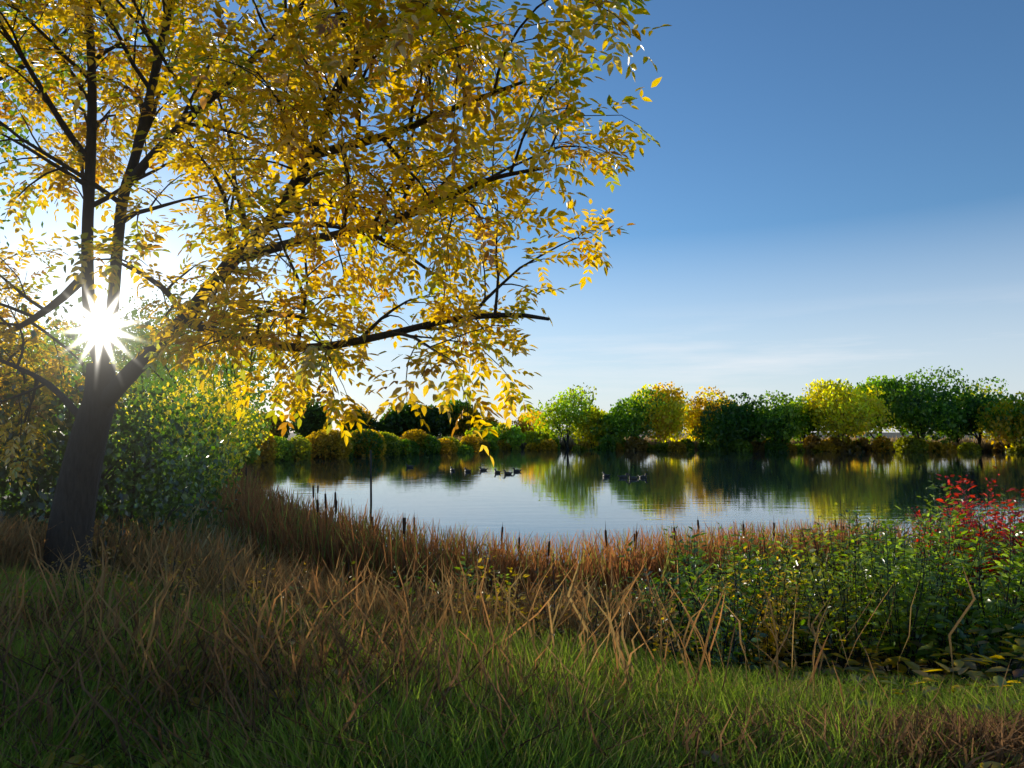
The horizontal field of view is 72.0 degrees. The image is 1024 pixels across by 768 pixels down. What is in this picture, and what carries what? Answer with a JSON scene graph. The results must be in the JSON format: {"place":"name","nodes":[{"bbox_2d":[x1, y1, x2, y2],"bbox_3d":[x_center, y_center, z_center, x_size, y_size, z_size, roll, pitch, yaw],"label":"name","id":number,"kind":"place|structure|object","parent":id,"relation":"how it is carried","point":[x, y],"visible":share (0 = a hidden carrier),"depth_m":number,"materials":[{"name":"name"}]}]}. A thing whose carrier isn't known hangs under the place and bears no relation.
{"place":"outdoors","nodes":[
{"label":"outdoors","id":0,"kind":"place"},
{"bbox_2d":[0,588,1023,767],"bbox_3d":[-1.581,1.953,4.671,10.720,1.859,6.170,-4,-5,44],"label":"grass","id":1,"kind":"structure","parent":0,"point":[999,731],"depth_m":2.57,"materials":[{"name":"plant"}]},
{"bbox_2d":[0,0,1023,431],"label":"sky","id":2,"kind":"structure","parent":0,"point":[833,190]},
{"bbox_2d":[3,432,1023,700],"bbox_3d":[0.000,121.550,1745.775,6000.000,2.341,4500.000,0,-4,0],"label":"ground","id":3,"kind":"structure","parent":0,"point":[895,436],"depth_m":5.57,"materials":[{"name":"soil"}]},
{"bbox_2d":[1,319,120,461],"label":"tree","id":4,"kind":"object","parent":3,"relation":"on","point":[73,343],"depth_m":32.99,"materials":[{"name":"plant"}]},
{"bbox_2d":[0,0,186,248],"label":"tree","id":5,"kind":"object","parent":3,"relation":"on","point":[5,85],"depth_m":11.69,"materials":[{"name":"yellow plant"}]},
{"bbox_2d":[0,370,200,541],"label":"bush","id":6,"kind":"object","parent":3,"relation":"on","point":[17,501],"depth_m":8.88,"materials":[{"name":"green plant"}]},
{"bbox_2d":[6,432,235,532],"bbox_3d":[-7.673,2.160,13.370,4.017,2.550,3.784,0,-4,0],"label":"bush","id":7,"kind":"object","parent":3,"relation":"on","point":[201,455],"depth_m":14.09,"materials":[{"name":"green plant"}]},
{"bbox_2d":[0,289,261,560],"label":"bush","id":8,"kind":"object","parent":3,"relation":"on","point":[141,415],"depth_m":9.75,"materials":[{"name":"green plant"}]},
{"bbox_2d":[62,295,200,417],"bbox_3d":[-23.526,-0.376,44.062,8.139,10.397,10.762,0,-4,0],"label":"tree","id":9,"kind":"object","parent":3,"relation":"on","point":[121,340],"depth_m":43.58,"materials":[{"name":"plant"}]},
{"bbox_2d":[109,372,271,508],"bbox_3d":[-10.013,1.824,20.954,4.880,4.686,6.130,0,-4,0],"label":"bush","id":10,"kind":"object","parent":3,"relation":"on","point":[224,442],"depth_m":20.94,"materials":[{"name":"plant"}]},
{"bbox_2d":[83,271,299,480],"bbox_3d":[-12.239,0.444,27.199,9.800,8.969,7.016,-4,-5,43],"label":"tree","id":11,"kind":"object","parent":3,"relation":"on","point":[177,374],"depth_m":26.33,"materials":[{"name":"green plant"}]},
{"bbox_2d":[140,425,257,467],"bbox_3d":[-19.576,3.790,43.917,4.848,4.292,28.635,1,-4,-14],"label":"bush","id":12,"kind":"object","parent":3,"relation":"on","point":[254,455],"depth_m":55.89,"materials":[{"name":"plant"}]},
{"bbox_2d":[125,385,275,467],"bbox_3d":[-14.182,2.325,30.851,6.550,4.977,6.234,0,-4,0],"label":"bush","id":13,"kind":"object","parent":3,"relation":"on","point":[257,441],"depth_m":32.04,"materials":[{"name":"yellow plant"}]},
{"bbox_2d":[216,380,268,460],"bbox_3d":[-18.035,2.615,41.581,7.475,5.826,7.865,0,-4,0],"label":"tree","id":14,"kind":"object","parent":3,"relation":"on","point":[249,438],"visible":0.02,"depth_m":42.48,"materials":[{"name":"plant"}]},
{"bbox_2d":[69,398,499,439],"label":"treeline","id":15,"kind":"object","parent":3,"relation":"on","point":[395,422],"depth_m":158.36,"materials":[{"name":"green plant"}]},
{"bbox_2d":[0,0,671,584],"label":"ash tree","id":16,"kind":"object","parent":3,"relation":"on","point":[324,42],"depth_m":5.36,"materials":[{"name":"yellow plant"}]},
{"bbox_2d":[244,428,479,462],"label":"bank shrub","id":17,"kind":"object","parent":3,"relation":"on","point":[324,445],"visible":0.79,"depth_m":79.30,"materials":[{"name":"green plant"}]},
{"bbox_2d":[465,426,492,439],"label":"bush","id":18,"kind":"object","parent":3,"relation":"on","point":[479,430],"visible":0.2,"depth_m":117.41,"materials":[{"name":"green plant"}]},
{"bbox_2d":[473,420,497,430],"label":"bush","id":19,"kind":"object","parent":3,"relation":"on","point":[492,425],"visible":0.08,"depth_m":155.31,"materials":[{"name":"green plant"}]},
{"bbox_2d":[485,421,525,448],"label":"bush","id":20,"kind":"object","parent":3,"relation":"on","point":[514,435],"depth_m":113.37,"materials":[{"name":"green plant"}]},
{"bbox_2d":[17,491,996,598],"bbox_3d":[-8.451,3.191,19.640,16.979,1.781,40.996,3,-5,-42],"label":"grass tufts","id":21,"kind":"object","parent":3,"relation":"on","point":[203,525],"visible":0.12,"depth_m":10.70,"materials":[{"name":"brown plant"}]},
{"bbox_2d":[0,497,1020,723],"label":"dry grass","id":22,"kind":"structure","parent":3,"relation":"on","point":[13,544],"depth_m":4.31,"materials":[{"name":"brown plant"}]},
{"bbox_2d":[0,557,1023,767],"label":"green grass","id":23,"kind":"structure","parent":3,"relation":"on","point":[736,690],"depth_m":2.70,"materials":[{"name":"green plant"}]},
{"bbox_2d":[0,569,1023,767],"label":"leaf litter","id":24,"kind":"object","parent":3,"relation":"on","point":[1018,647],"visible":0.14,"depth_m":3.96,"materials":[{"name":"brown plant"}]},
{"bbox_2d":[511,410,546,433],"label":"tree","id":25,"kind":"object","parent":3,"relation":"on","point":[520,423],"depth_m":146.66,"materials":[{"name":"yellow plant"}]},
{"bbox_2d":[523,427,558,442],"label":"bush","id":26,"kind":"object","parent":3,"relation":"on","point":[531,436],"visible":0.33,"depth_m":118.41,"materials":[{"name":"green plant"}]},
{"bbox_2d":[245,466,855,576],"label":"cattail heads","id":27,"kind":"object","parent":3,"relation":"on","point":[404,518],"visible":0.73,"depth_m":9.48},
{"bbox_2d":[521,382,597,449],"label":"tree","id":28,"kind":"object","parent":3,"relation":"on","point":[560,415],"depth_m":111.51,"materials":[{"name":"green plant"}]},
{"bbox_2d":[570,406,611,448],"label":"tree","id":29,"kind":"object","parent":3,"relation":"on","point":[588,436],"depth_m":112.98,"materials":[{"name":"green plant"}]},
{"bbox_2d":[191,461,1018,627],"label":"shore reeds","id":30,"kind":"object","parent":3,"relation":"on","point":[279,518],"depth_m":8.88,"materials":[{"name":"brown plant"}]},
{"bbox_2d":[592,411,629,437],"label":"tree","id":31,"kind":"object","parent":3,"relation":"on","point":[611,424],"visible":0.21,"depth_m":112.77,"materials":[{"name":"green plant"}]},
{"bbox_2d":[589,387,667,442],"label":"tree","id":32,"kind":"object","parent":3,"relation":"on","point":[623,421],"depth_m":108.05,"materials":[{"name":"green plant"}]},
{"bbox_2d":[275,435,1019,450],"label":"bushes","id":33,"kind":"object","parent":3,"relation":"on","point":[987,446],"depth_m":114.49,"materials":[{"name":"green plant"}]},
{"bbox_2d":[631,381,694,442],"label":"tree","id":34,"kind":"object","parent":3,"relation":"on","point":[670,418],"depth_m":108.34,"materials":[{"name":"plant"}]},
{"bbox_2d":[670,396,693,433],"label":"tree","id":35,"kind":"object","parent":3,"relation":"on","point":[684,407],"visible":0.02,"depth_m":152.66,"materials":[{"name":"plant"}]},
{"bbox_2d":[388,480,1023,675],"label":"bushes","id":36,"kind":"object","parent":3,"relation":"on","point":[989,602],"depth_m":4.95,"materials":[{"name":"green plant"}]},
{"bbox_2d":[680,386,731,446],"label":"tree","id":37,"kind":"object","parent":3,"relation":"on","point":[695,412],"depth_m":111.42,"materials":[{"name":"yellow plant"}]},
{"bbox_2d":[689,398,760,448],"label":"tree","id":38,"kind":"object","parent":3,"relation":"on","point":[722,429],"depth_m":104.32,"materials":[{"name":"green plant"}]},
{"bbox_2d":[719,392,768,443],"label":"tree","id":39,"kind":"object","parent":3,"relation":"on","point":[749,405],"depth_m":105.49,"materials":[{"name":"green plant"}]},
{"bbox_2d":[473,434,1023,451],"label":"bank shrub","id":40,"kind":"object","parent":3,"relation":"on","point":[904,444],"depth_m":103.11,"materials":[{"name":"green plant"}]},
{"bbox_2d":[749,390,810,444],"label":"tree","id":41,"kind":"object","parent":3,"relation":"on","point":[776,419],"depth_m":103.13,"materials":[{"name":"green plant"}]},
{"bbox_2d":[769,392,836,443],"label":"tree","id":42,"kind":"object","parent":3,"relation":"on","point":[806,430],"depth_m":106.22,"materials":[{"name":"green plant"}]},
{"bbox_2d":[797,378,895,442],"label":"tree","id":43,"kind":"object","parent":3,"relation":"on","point":[851,400],"depth_m":100.32,"materials":[{"name":"plant"}]},
{"bbox_2d":[852,375,914,440],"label":"tree","id":44,"kind":"object","parent":3,"relation":"on","point":[874,382],"depth_m":108.06,"materials":[{"name":"green plant"}]},
{"bbox_2d":[883,395,930,436],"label":"tree","id":45,"kind":"object","parent":3,"relation":"on","point":[895,427],"depth_m":159.10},
{"bbox_2d":[870,365,981,442],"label":"tree","id":46,"kind":"object","parent":3,"relation":"on","point":[922,408],"depth_m":102.15,"materials":[{"name":"green plant"}]},
{"bbox_2d":[919,401,976,443],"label":"tree","id":47,"kind":"object","parent":3,"relation":"on","point":[948,438],"depth_m":106.24,"materials":[{"name":"green plant"}]},
{"bbox_2d":[893,598,1023,675],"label":"broad-leaved plants","id":48,"kind":"object","parent":3,"relation":"on","point":[982,635],"depth_m":4.42,"materials":[{"name":"green plant"}]},
{"bbox_2d":[908,466,1023,634],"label":"shrub","id":49,"kind":"object","parent":3,"relation":"on","point":[1002,532],"depth_m":6.06,"materials":[{"name":"red plant"}]},
{"bbox_2d":[936,392,1005,448],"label":"tree","id":50,"kind":"object","parent":3,"relation":"on","point":[981,400],"depth_m":103.30,"materials":[{"name":"green plant"}]},
{"bbox_2d":[953,376,1008,439],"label":"tree","id":51,"kind":"object","parent":3,"relation":"on","point":[989,387],"depth_m":144.33,"materials":[{"name":"green plant"}]},
{"bbox_2d":[974,391,1023,450],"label":"tree","id":52,"kind":"object","parent":3,"relation":"on","point":[1002,432],"depth_m":97.80,"materials":[{"name":"green plant"}]},
{"bbox_2d":[981,393,1023,441],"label":"tree","id":53,"kind":"object","parent":3,"relation":"on","point":[1011,397],"depth_m":97.40,"materials":[{"name":"green plant"}]},
{"bbox_2d":[242,448,1023,571],"bbox_3d":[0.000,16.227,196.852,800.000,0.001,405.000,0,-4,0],"label":"pond water","id":54,"kind":"structure","parent":0,"point":[562,492],"depth_m":35.66,"materials":[{"name":"blue liquid"}]},
{"bbox_2d":[370,450,371,503],"bbox_3d":[-5.488,3.876,27.444,0.086,2.601,0.145,-3,-5,36],"label":"post in water","id":55,"kind":"object","parent":54,"relation":"in","point":[370,476],"visible":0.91,"depth_m":27.42,"materials":[{"name":"brown wood"}]}
]}

